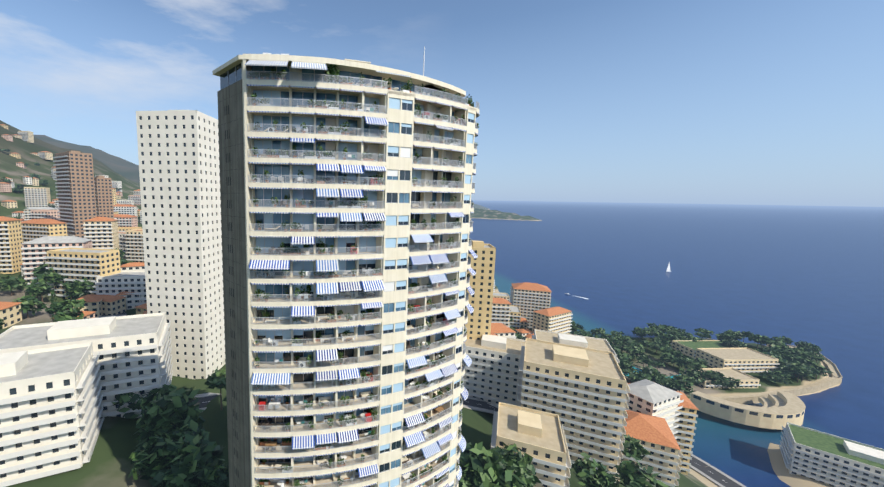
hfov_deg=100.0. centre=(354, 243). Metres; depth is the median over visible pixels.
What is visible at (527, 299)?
ochre tower and waterfront blocks
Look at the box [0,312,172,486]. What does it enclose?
apartment slabs
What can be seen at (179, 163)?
white tower
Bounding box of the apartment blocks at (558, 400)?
[461,329,682,486]
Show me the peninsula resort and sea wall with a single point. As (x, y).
(779, 408)
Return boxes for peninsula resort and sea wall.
[623,340,842,429]
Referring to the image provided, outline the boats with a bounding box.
[565,262,670,298]
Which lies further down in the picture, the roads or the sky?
the roads
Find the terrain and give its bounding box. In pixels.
[0,120,839,486]
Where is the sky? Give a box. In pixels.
[0,0,883,206]
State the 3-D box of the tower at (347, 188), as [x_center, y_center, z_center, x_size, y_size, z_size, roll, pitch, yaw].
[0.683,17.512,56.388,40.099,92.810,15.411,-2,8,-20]
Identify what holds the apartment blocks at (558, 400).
on the terrain
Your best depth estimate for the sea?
729.94 m
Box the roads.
[95,312,745,486]
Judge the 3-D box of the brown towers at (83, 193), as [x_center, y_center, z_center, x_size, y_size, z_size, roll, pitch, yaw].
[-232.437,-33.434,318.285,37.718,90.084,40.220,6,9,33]
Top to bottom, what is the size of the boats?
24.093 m
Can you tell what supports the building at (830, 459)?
on the terrain
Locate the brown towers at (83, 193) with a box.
[53,151,113,237]
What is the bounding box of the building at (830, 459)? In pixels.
[779,422,883,486]
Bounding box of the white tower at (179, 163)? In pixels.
[136,110,225,378]
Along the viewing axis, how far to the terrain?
196.81 m
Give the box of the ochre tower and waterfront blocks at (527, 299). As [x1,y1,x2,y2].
[464,240,551,339]
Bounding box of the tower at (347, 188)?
[212,46,478,486]
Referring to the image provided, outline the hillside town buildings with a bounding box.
[0,124,698,474]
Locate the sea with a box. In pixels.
[469,200,883,486]
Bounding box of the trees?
[0,149,832,486]
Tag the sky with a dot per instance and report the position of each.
(737, 102)
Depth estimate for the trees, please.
107.24 m

